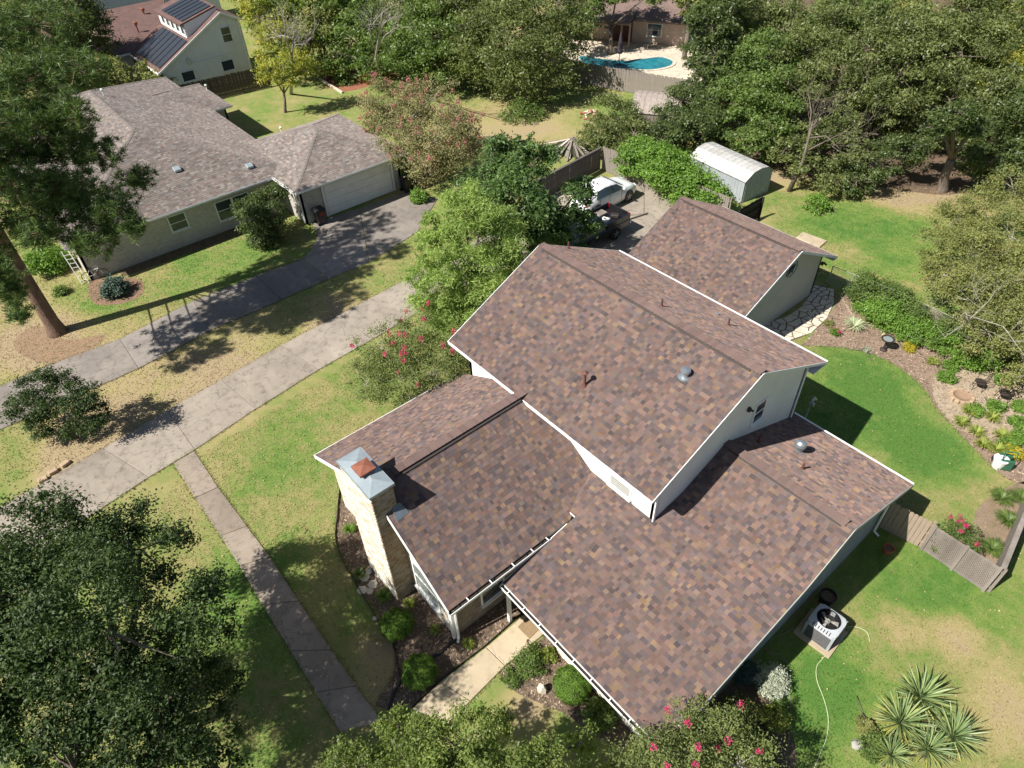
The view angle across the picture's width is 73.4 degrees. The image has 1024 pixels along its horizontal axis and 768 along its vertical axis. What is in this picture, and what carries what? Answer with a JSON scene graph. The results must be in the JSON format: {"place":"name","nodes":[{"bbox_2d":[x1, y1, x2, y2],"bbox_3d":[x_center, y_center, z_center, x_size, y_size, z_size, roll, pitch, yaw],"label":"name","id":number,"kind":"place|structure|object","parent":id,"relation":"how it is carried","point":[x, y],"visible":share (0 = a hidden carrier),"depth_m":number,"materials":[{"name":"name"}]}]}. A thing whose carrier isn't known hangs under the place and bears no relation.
{"place":"outdoors","nodes":[
{"label":"outdoors","id":0,"kind":"place"},
{"bbox_2d":[129,0,253,88],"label":"house","id":1,"kind":"structure","parent":0,"point":[186,41],"depth_m":59.39,"materials":[{"name":"grey paint"}]},
{"bbox_2d":[0,191,436,429],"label":"driveway","id":2,"kind":"structure","parent":0,"point":[340,246],"depth_m":37.97,"materials":[{"name":"grey concrete"}]},
{"bbox_2d":[0,185,670,549],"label":"driveway","id":3,"kind":"structure","parent":0,"point":[150,448],"depth_m":31.83,"materials":[{"name":"concrete"}]},
{"bbox_2d":[548,202,630,247],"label":"parked pickup","id":4,"kind":"object","parent":3,"relation":"on","point":[612,228],"visible":0.37,"depth_m":40.19,"materials":[{"name":"black paint"}]},
{"bbox_2d":[569,175,635,209],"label":"parked car","id":5,"kind":"object","parent":3,"relation":"on","point":[613,190],"visible":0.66,"depth_m":42.85,"materials":[{"name":"white paint"}]},
{"bbox_2d":[0,0,1023,767],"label":"lawn","id":6,"kind":"structure","parent":0,"point":[256,114],"depth_m":28.21,"materials":[{"name":"green plant"}]},
{"bbox_2d":[19,243,73,278],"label":"shrub","id":7,"kind":"object","parent":6,"relation":"on","point":[49,261],"visible":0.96,"depth_m":39.42,"materials":[{"name":"green plant"}]},
{"bbox_2d":[0,362,116,443],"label":"yaupon shrub","id":8,"kind":"object","parent":6,"relation":"on","point":[43,412],"visible":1,"depth_m":28.61,"materials":[{"name":"green plant"}]},
{"bbox_2d":[0,0,116,104],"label":"broadleaf tree","id":9,"kind":"object","parent":6,"relation":"on","point":[34,13],"visible":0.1,"depth_m":56.12,"materials":[{"name":"green plant"}]},
{"bbox_2d":[13,325,105,362],"bbox_3d":[-23.470,-1.982,35.062,4.759,0.001,2.622,8,44,11],"label":"pine straw","id":10,"kind":"object","parent":6,"relation":"on","point":[35,353],"visible":0.95,"depth_m":35.03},
{"bbox_2d":[9,0,130,66],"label":"broadleaf tree","id":11,"kind":"object","parent":6,"relation":"on","point":[79,35],"visible":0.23,"depth_m":58.66,"materials":[{"name":"green plant"}]},
{"bbox_2d":[0,0,160,338],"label":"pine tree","id":12,"kind":"object","parent":6,"relation":"on","point":[52,193],"visible":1,"depth_m":28.56,"materials":[{"name":"green plant"}]},
{"bbox_2d":[10,0,164,98],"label":"house","id":13,"kind":"structure","parent":6,"relation":"on","point":[140,22],"depth_m":66.68,"materials":[{"name":"red"}]},
{"bbox_2d":[88,278,143,304],"bbox_3d":[-22.289,-5.360,38.659,2.758,0.001,3.633,-31,50,-27],"label":"shrub bed","id":14,"kind":"object","parent":6,"relation":"on","point":[135,294],"visible":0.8,"depth_m":38.29,"materials":[{"name":"brown soil"}]},
{"bbox_2d":[94,272,130,300],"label":"shrub","id":15,"kind":"object","parent":14,"relation":"on","point":[112,286],"visible":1,"depth_m":37.73,"materials":[{"name":"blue plant"}]},
{"bbox_2d":[59,33,177,91],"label":"broadleaf tree","id":16,"kind":"object","parent":6,"relation":"on","point":[120,72],"visible":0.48,"depth_m":58.43,"materials":[{"name":"green plant"}]},
{"bbox_2d":[0,479,256,767],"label":"oak tree","id":17,"kind":"object","parent":6,"relation":"on","point":[41,634],"visible":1,"depth_m":15.85,"materials":[{"name":"green plant"}]},
{"bbox_2d":[119,213,280,276],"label":"neighbour wall bed","id":18,"kind":"object","parent":6,"relation":"on","point":[208,243],"visible":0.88,"depth_m":41.51,"materials":[{"name":"brown soil"}]},
{"bbox_2d":[2,76,408,280],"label":"house","id":19,"kind":"structure","parent":6,"relation":"on","point":[202,153],"depth_m":42.91,"materials":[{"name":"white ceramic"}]},
{"bbox_2d":[323,162,392,215],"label":"garage door","id":20,"kind":"structure","parent":19,"relation":"in","point":[348,192],"depth_m":44.33,"materials":[{"name":"white paint"}]},
{"bbox_2d":[178,68,271,97],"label":"wooden fence","id":21,"kind":"object","parent":6,"relation":"on","point":[221,86],"visible":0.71,"depth_m":59.73,"materials":[{"name":"brown wood"}]},
{"bbox_2d":[229,179,293,234],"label":"yaupon tree","id":22,"kind":"object","parent":6,"relation":"on","point":[253,209],"visible":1,"depth_m":40.58,"materials":[{"name":"green plant"}]},
{"bbox_2d":[241,223,284,250],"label":"shrub","id":23,"kind":"object","parent":6,"relation":"on","point":[264,236],"visible":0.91,"depth_m":40.85,"materials":[{"name":"green plant"}]},
{"bbox_2d":[222,0,318,71],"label":"yellowing tree","id":24,"kind":"object","parent":6,"relation":"on","point":[244,7],"visible":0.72,"depth_m":59.35,"materials":[{"name":"yellow plant"}]},
{"bbox_2d":[174,451,378,731],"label":"footpath","id":25,"kind":"structure","parent":6,"relation":"on","point":[325,671],"depth_m":23.80,"materials":[{"name":"concrete"}]},
{"bbox_2d":[255,0,317,94],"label":"bare tree","id":26,"kind":"object","parent":6,"relation":"on","point":[291,54],"visible":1,"depth_m":51.30,"materials":[{"name":"grey wood"}]},
{"bbox_2d":[250,45,323,112],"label":"young tree","id":27,"kind":"object","parent":6,"relation":"on","point":[291,68],"visible":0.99,"depth_m":54.04,"materials":[{"name":"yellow plant"}]},
{"bbox_2d":[255,0,364,78],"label":"broadleaf tree","id":28,"kind":"object","parent":6,"relation":"on","point":[329,2],"visible":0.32,"depth_m":59.77,"materials":[{"name":"green plant"}]},
{"bbox_2d":[281,0,348,79],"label":"broadleaf tree","id":29,"kind":"object","parent":6,"relation":"on","point":[314,48],"visible":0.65,"depth_m":59.45,"materials":[{"name":"green plant"}]},
{"bbox_2d":[312,0,435,88],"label":"broadleaf tree","id":30,"kind":"object","parent":6,"relation":"on","point":[365,48],"visible":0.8,"depth_m":58.24,"materials":[{"name":"green plant"}]},
{"bbox_2d":[348,0,419,79],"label":"bare tree","id":31,"kind":"object","parent":6,"relation":"on","point":[378,38],"visible":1,"depth_m":48.52,"materials":[{"name":"grey wood"}]},
{"bbox_2d":[338,299,469,408],"bbox_3d":[-4.248,-0.474,29.041,6.209,5.034,4.734,1,43,4],"label":"crape myrtle","id":32,"kind":"object","parent":6,"relation":"on","point":[400,348],"visible":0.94,"depth_m":28.20,"materials":[{"name":"green plant"}]},
{"bbox_2d":[352,71,488,191],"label":"crape myrtle","id":33,"kind":"object","parent":6,"relation":"on","point":[421,116],"visible":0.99,"depth_m":43.48,"materials":[{"name":"green plant"}]},
{"bbox_2d":[363,0,496,80],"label":"broadleaf tree","id":34,"kind":"object","parent":6,"relation":"on","point":[448,7],"visible":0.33,"depth_m":56.66,"materials":[{"name":"green plant"}]},
{"bbox_2d":[382,0,482,86],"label":"broadleaf tree","id":35,"kind":"object","parent":6,"relation":"on","point":[427,53],"visible":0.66,"depth_m":55.99,"materials":[{"name":"green plant"}]},
{"bbox_2d":[319,692,600,767],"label":"oak tree","id":36,"kind":"object","parent":6,"relation":"on","point":[426,753],"visible":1,"depth_m":15.97,"materials":[{"name":"green plant"}]},
{"bbox_2d":[397,174,533,366],"bbox_3d":[-1.941,-4.167,29.838,6.373,9.230,4.733,0,43,3],"label":"bald cypress","id":37,"kind":"object","parent":6,"relation":"on","point":[452,296],"visible":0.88,"depth_m":28.67,"materials":[{"name":"green plant"}]},
{"bbox_2d":[413,615,543,722],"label":"entry path","id":38,"kind":"structure","parent":6,"relation":"on","point":[483,667],"depth_m":21.90,"materials":[{"name":"concrete"}]},
{"bbox_2d":[336,500,639,749],"bbox_3d":[-1.346,8.185,23.113,14.230,0.001,6.942,14,45,17],"label":"front planting bed","id":39,"kind":"object","parent":6,"relation":"on","point":[427,615],"visible":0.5,"depth_m":22.75,"materials":[{"name":"brown soil"}]},
{"bbox_2d":[379,607,414,642],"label":"boxwood","id":40,"kind":"object","parent":39,"relation":"on","point":[397,624],"visible":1,"depth_m":22.58,"materials":[{"name":"green plant"}]},
{"bbox_2d":[401,652,439,691],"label":"boxwood","id":41,"kind":"object","parent":39,"relation":"on","point":[420,672],"visible":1,"depth_m":21.37,"materials":[{"name":"green plant"}]},
{"bbox_2d":[506,639,548,682],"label":"leafy plant","id":42,"kind":"object","parent":39,"relation":"on","point":[528,658],"visible":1,"depth_m":21.83,"materials":[{"name":"green plant"}]},
{"bbox_2d":[552,664,591,705],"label":"boxwood","id":43,"kind":"object","parent":39,"relation":"on","point":[571,684],"visible":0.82,"depth_m":20.88,"materials":[{"name":"green plant"}]},
{"bbox_2d":[571,694,618,736],"bbox_3d":[2.657,9.912,20.586,1.284,0.873,1.328,-31,50,-27],"label":"shrub","id":44,"kind":"object","parent":39,"relation":"on","point":[604,717],"visible":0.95,"depth_m":20.42,"materials":[{"name":"green plant"}]},
{"bbox_2d":[0,187,1023,767],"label":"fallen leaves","id":45,"kind":"object","parent":6,"relation":"on","point":[372,607],"visible":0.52,"depth_m":25.43,"materials":[{"name":"brown plant"}]},
{"bbox_2d":[433,0,605,112],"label":"broadleaf tree","id":46,"kind":"object","parent":6,"relation":"on","point":[523,61],"visible":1,"depth_m":54.10,"materials":[{"name":"green plant"}]},
{"bbox_2d":[496,91,549,125],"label":"shrub","id":47,"kind":"object","parent":6,"relation":"on","point":[519,107],"visible":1,"depth_m":54.08,"materials":[{"name":"green plant"}]},
{"bbox_2d":[453,129,606,255],"bbox_3d":[0.237,-8.155,34.839,8.139,8.156,7.820,18,47,21],"label":"magnolia tree","id":48,"kind":"object","parent":6,"relation":"on","point":[502,177],"visible":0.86,"depth_m":33.23,"materials":[{"name":"green plant"}]},
{"bbox_2d":[536,147,601,196],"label":"wooden fence","id":49,"kind":"object","parent":6,"relation":"on","point":[583,165],"visible":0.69,"depth_m":45.49,"materials":[{"name":"brown wood"}]},
{"bbox_2d":[314,242,913,747],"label":"house","id":50,"kind":"structure","parent":6,"relation":"on","point":[638,492],"depth_m":22.04,"materials":[{"name":"brown ceramic"}]},
{"bbox_2d":[411,559,441,615],"bbox_3d":[-2.851,6.696,22.696,0.135,1.602,1.470,-31,50,-27],"label":"window","id":51,"kind":"structure","parent":50,"relation":"in","point":[422,585],"depth_m":22.86,"materials":[{"name":"white glass"}]},
{"bbox_2d":[561,0,667,54],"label":"broadleaf tree","id":52,"kind":"object","parent":6,"relation":"on","point":[598,3],"visible":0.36,"depth_m":62.41,"materials":[{"name":"green plant"}]},
{"bbox_2d":[573,87,662,154],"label":"broadleaf tree","id":53,"kind":"object","parent":6,"relation":"on","point":[613,125],"visible":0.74,"depth_m":48.17,"materials":[{"name":"green plant"}]},
{"bbox_2d":[572,61,701,104],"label":"wooden fence","id":54,"kind":"object","parent":6,"relation":"on","point":[598,74],"visible":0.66,"depth_m":57.70,"materials":[{"name":"grey wood"}]},
{"bbox_2d":[563,35,737,84],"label":"pool deck","id":55,"kind":"structure","parent":6,"relation":"on","point":[635,50],"depth_m":65.27,"materials":[{"name":"beige concrete"}]},
{"bbox_2d":[631,90,683,137],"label":"garden shed","id":56,"kind":"structure","parent":6,"relation":"on","point":[648,100],"depth_m":50.19,"materials":[{"name":"metal"}]},
{"bbox_2d":[602,146,732,209],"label":"wooden fence","id":57,"kind":"object","parent":6,"relation":"on","point":[607,166],"visible":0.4,"depth_m":45.88,"materials":[{"name":"grey wood"}]},
{"bbox_2d":[609,131,738,208],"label":"vine","id":58,"kind":"object","parent":6,"relation":"on","point":[660,165],"visible":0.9,"depth_m":42.93,"materials":[{"name":"green plant"}]},
{"bbox_2d":[636,81,735,154],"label":"broadleaf tree","id":59,"kind":"object","parent":6,"relation":"on","point":[683,121],"visible":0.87,"depth_m":47.14,"materials":[{"name":"green plant"}]},
{"bbox_2d":[680,0,756,121],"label":"broadleaf tree","id":60,"kind":"object","parent":6,"relation":"on","point":[716,14],"visible":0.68,"depth_m":48.44,"materials":[{"name":"green plant"}]},
{"bbox_2d":[648,682,796,767],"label":"corner planting bed","id":61,"kind":"object","parent":6,"relation":"on","point":[780,761],"visible":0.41,"depth_m":20.40,"materials":[{"name":"brown soil"}]},
{"bbox_2d":[592,691,787,767],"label":"crape myrtle","id":62,"kind":"object","parent":61,"relation":"on","point":[708,753],"visible":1,"depth_m":17.09,"materials":[{"name":"green plant"}]},
{"bbox_2d":[720,690,762,736],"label":"shrub","id":63,"kind":"object","parent":61,"relation":"on","point":[751,709],"visible":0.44,"depth_m":20.37,"materials":[{"name":"green plant"}]},
{"bbox_2d":[758,698,794,734],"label":"shrub","id":64,"kind":"object","parent":61,"relation":"on","point":[776,718],"visible":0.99,"depth_m":20.33,"materials":[{"name":"green plant"}]},
{"bbox_2d":[690,142,774,203],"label":"metal shed","id":65,"kind":"structure","parent":6,"relation":"on","point":[745,178],"depth_m":43.74,"materials":[{"name":"metal"}]},
{"bbox_2d":[628,196,837,325],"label":"garage","id":66,"kind":"structure","parent":6,"relation":"on","point":[739,263],"depth_m":33.25,"materials":[{"name":"brown ceramic"}]},
{"bbox_2d":[732,659,762,689],"bbox_3d":[7.295,9.033,21.453,1.068,0.708,1.112,-31,50,-27],"label":"juniper","id":67,"kind":"object","parent":6,"relation":"on","point":[747,672],"visible":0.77,"depth_m":21.31,"materials":[{"name":"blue plant"}]},
{"bbox_2d":[753,659,791,703],"bbox_3d":[8.011,9.118,21.178,1.330,0.914,1.364,-31,50,-27],"label":"juniper","id":68,"kind":"object","parent":6,"relation":"on","point":[771,678],"visible":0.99,"depth_m":20.99,"materials":[{"name":"plant"}]},
{"bbox_2d":[771,286,834,340],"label":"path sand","id":69,"kind":"structure","parent":6,"relation":"on","point":[811,302],"depth_m":35.00,"materials":[{"name":"beige soil"}]},
{"bbox_2d":[764,285,833,339],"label":"flagstone path","id":70,"kind":"structure","parent":69,"relation":"on","point":[803,328],"depth_m":34.83,"materials":[{"name":"beige stone"}]},
{"bbox_2d":[793,603,847,658],"bbox_3d":[10.115,7.870,22.302,1.254,0.893,1.254,-34,51,-30],"label":"air conditioner","id":71,"kind":"object","parent":6,"relation":"on","point":[820,628],"visible":1,"depth_m":22.14,"materials":[{"name":"metal"}]},
{"bbox_2d":[780,48,887,191],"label":"bare tree","id":72,"kind":"object","parent":6,"relation":"on","point":[812,126],"visible":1,"depth_m":42.06,"materials":[{"name":"grey plant"}]},
{"bbox_2d":[853,725,902,767],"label":"shrub","id":73,"kind":"object","parent":6,"relation":"on","point":[869,753],"visible":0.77,"depth_m":19.68,"materials":[{"name":"green plant"}]},
{"bbox_2d":[873,733,913,767],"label":"yucca","id":74,"kind":"object","parent":6,"relation":"on","point":[893,751],"visible":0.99,"depth_m":19.30,"materials":[{"name":"green plant"}]},
{"bbox_2d":[872,690,936,748],"bbox_3d":[11.326,9.733,19.912,1.658,1.435,1.810,-31,50,-27],"label":"yucca","id":75,"kind":"object","parent":6,"relation":"on","point":[903,717],"visible":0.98,"depth_m":19.88,"materials":[{"name":"green plant"}]},
{"bbox_2d":[879,501,936,546],"bbox_3d":[14.222,5.069,24.733,1.472,1.605,0.151,29,51,29],"label":"wooden fence","id":76,"kind":"object","parent":6,"relation":"on","point":[922,528],"visible":0.98,"depth_m":24.65,"materials":[{"name":"beige wood"}]},
{"bbox_2d":[801,292,1023,483],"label":"back planting bed","id":77,"kind":"object","parent":6,"relation":"on","point":[926,375],"visible":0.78,"depth_m":32.81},
{"bbox_2d":[336,295,1023,747],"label":"mulch chips","id":78,"kind":"object","parent":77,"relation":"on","point":[612,731],"visible":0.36,"depth_m":25.22,"materials":[{"name":"brown wood"}]},
{"bbox_2d":[838,267,979,351],"bbox_3d":[19.613,-3.884,34.061,2.920,1.793,6.992,-27,48,-24],"label":"hedge","id":79,"kind":"object","parent":77,"relation":"on","point":[867,280],"visible":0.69,"depth_m":34.19,"materials":[{"name":"green plant"}]},
{"bbox_2d":[844,292,1008,375],"bbox_3d":[19.581,-2.558,32.849,2.546,1.498,7.827,-31,50,-27],"label":"hedge","id":80,"kind":"object","parent":77,"relation":"on","point":[880,314],"visible":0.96,"depth_m":32.69,"materials":[{"name":"green plant"}]},
{"bbox_2d":[932,367,1023,437],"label":"fire pit gravel","id":81,"kind":"structure","parent":77,"relation":"on","point":[994,425],"depth_m":30.36,"materials":[{"name":"beige gravel"}]},
{"bbox_2d":[892,662,956,724],"bbox_3d":[12.215,9.217,20.425,1.762,1.442,1.770,-31,50,-27],"label":"yucca","id":82,"kind":"object","parent":6,"relation":"on","point":[924,693],"visible":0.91,"depth_m":20.37,"materials":[{"name":"green plant"}]},
{"bbox_2d":[904,720,959,767],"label":"yucca","id":83,"kind":"object","parent":6,"relation":"on","point":[927,753],"visible":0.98,"depth_m":19.34,"materials":[{"name":"green plant"}]},
{"bbox_2d":[926,703,988,762],"bbox_3d":[12.628,10.007,19.604,1.573,1.374,1.604,-5,43,-3],"label":"yucca","id":84,"kind":"object","parent":6,"relation":"on","point":[957,732],"visible":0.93,"depth_m":19.54,"materials":[{"name":"green plant"}]},
{"bbox_2d":[919,525,1002,592],"bbox_3d":[15.426,6.019,23.694,0.100,1.450,2.261,-30,49,-27],"label":"lattice fence","id":85,"kind":"object","parent":6,"relation":"on","point":[968,562],"visible":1,"depth_m":23.66,"materials":[{"name":"grey wood"}]},
{"bbox_2d":[911,162,1023,393],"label":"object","id":86,"kind":"object","parent":6,"relation":"on","point":[988,235],"visible":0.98,"depth_m":32.72,"materials":[{"name":"green plant"}]},
{"bbox_2d":[927,482,1023,571],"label":"side planting bed","id":87,"kind":"object","parent":6,"relation":"on","point":[990,523],"visible":0.39,"depth_m":25.52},
{"bbox_2d":[930,514,989,556],"bbox_3d":[15.685,5.421,24.341,1.913,1.582,1.757,10,44,13],"label":"crape myrtle","id":88,"kind":"object","parent":87,"relation":"on","point":[961,532],"visible":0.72,"depth_m":24.15,"materials":[{"name":"green plant"}]},
{"bbox_2d":[987,499,1023,592],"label":"wooden fence","id":89,"kind":"object","parent":6,"relation":"on","point":[1010,544],"visible":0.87,"depth_m":23.64,"materials":[{"name":"grey wood"}]},
{"bbox_2d":[556,0,688,48],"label":"house","id":90,"kind":"structure","parent":0,"point":[640,22],"depth_m":66.09,"materials":[{"name":"brown brick"}]},
{"bbox_2d":[579,56,672,68],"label":"pool water","id":91,"kind":"structure","parent":0,"point":[655,63],"depth_m":63.23,"materials":[{"name":"blue liquid"}]},
{"bbox_2d":[690,0,1023,194],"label":"woodland floor","id":92,"kind":"structure","parent":0,"point":[922,180],"depth_m":46.88,"materials":[{"name":"brown soil"}]},
{"bbox_2d":[676,0,781,97],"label":"broadleaf tree","id":93,"kind":"object","parent":92,"relation":"on","point":[698,82],"visible":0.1,"depth_m":53.76,"materials":[{"name":"green plant"}]},
{"bbox_2d":[706,21,811,162],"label":"broadleaf tree","id":94,"kind":"object","parent":92,"relation":"on","point":[750,86],"visible":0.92,"depth_m":45.63,"materials":[{"name":"green plant"}]},
{"bbox_2d":[731,0,827,111],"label":"broadleaf tree","id":95,"kind":"object","parent":92,"relation":"on","point":[775,14],"visible":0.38,"depth_m":50.08,"materials":[{"name":"green plant"}]},
{"bbox_2d":[760,0,874,192],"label":"broadleaf tree","id":96,"kind":"object","parent":92,"relation":"on","point":[815,35],"visible":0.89,"depth_m":44.58,"materials":[{"name":"green plant"}]},
{"bbox_2d":[796,0,907,103],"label":"broadleaf tree","id":97,"kind":"object","parent":92,"relation":"on","point":[851,25],"visible":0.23,"depth_m":49.94,"materials":[{"name":"green plant"}]},
{"bbox_2d":[838,129,937,198],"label":"broadleaf tree","id":98,"kind":"object","parent":92,"relation":"on","point":[915,155],"visible":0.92,"depth_m":42.83,"materials":[{"name":"green plant"}]},
{"bbox_2d":[829,0,978,144],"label":"broadleaf tree","id":99,"kind":"object","parent":92,"relation":"on","point":[908,36],"visible":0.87,"depth_m":44.01,"materials":[{"name":"green plant"}]},
{"bbox_2d":[822,93,1020,153],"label":"broadleaf tree","id":100,"kind":"object","parent":92,"relation":"on","point":[904,127],"visible":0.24,"depth_m":46.69,"materials":[{"name":"green plant"}]},
{"bbox_2d":[871,0,1016,131],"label":"broadleaf tree","id":101,"kind":"object","parent":92,"relation":"on","point":[902,4],"visible":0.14,"depth_m":46.68,"materials":[{"name":"green plant"}]},
{"bbox_2d":[914,95,995,192],"bbox_3d":[25.931,-13.676,40.481,4.742,7.060,3.632,-10,43,-8],"label":"broadleaf tree","id":102,"kind":"object","parent":92,"relation":"on","point":[968,121],"visible":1,"depth_m":39.08,"materials":[{"name":"green plant"}]},
{"bbox_2d":[911,0,1023,152],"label":"broadleaf tree","id":103,"kind":"object","parent":92,"relation":"on","point":[991,50],"visible":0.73,"depth_m":44.07,"materials":[{"name":"green plant"}]},
{"bbox_2d":[944,84,1023,188],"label":"broadleaf tree","id":104,"kind":"object","parent":92,"relation":"on","point":[1008,149],"visible":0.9,"depth_m":41.36,"materials":[{"name":"green plant"}]},
{"bbox_2d":[974,0,1023,133],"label":"broadleaf tree","id":105,"kind":"object","parent":92,"relation":"on","point":[1018,60],"visible":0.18,"depth_m":45.59,"materials":[{"name":"green plant"}]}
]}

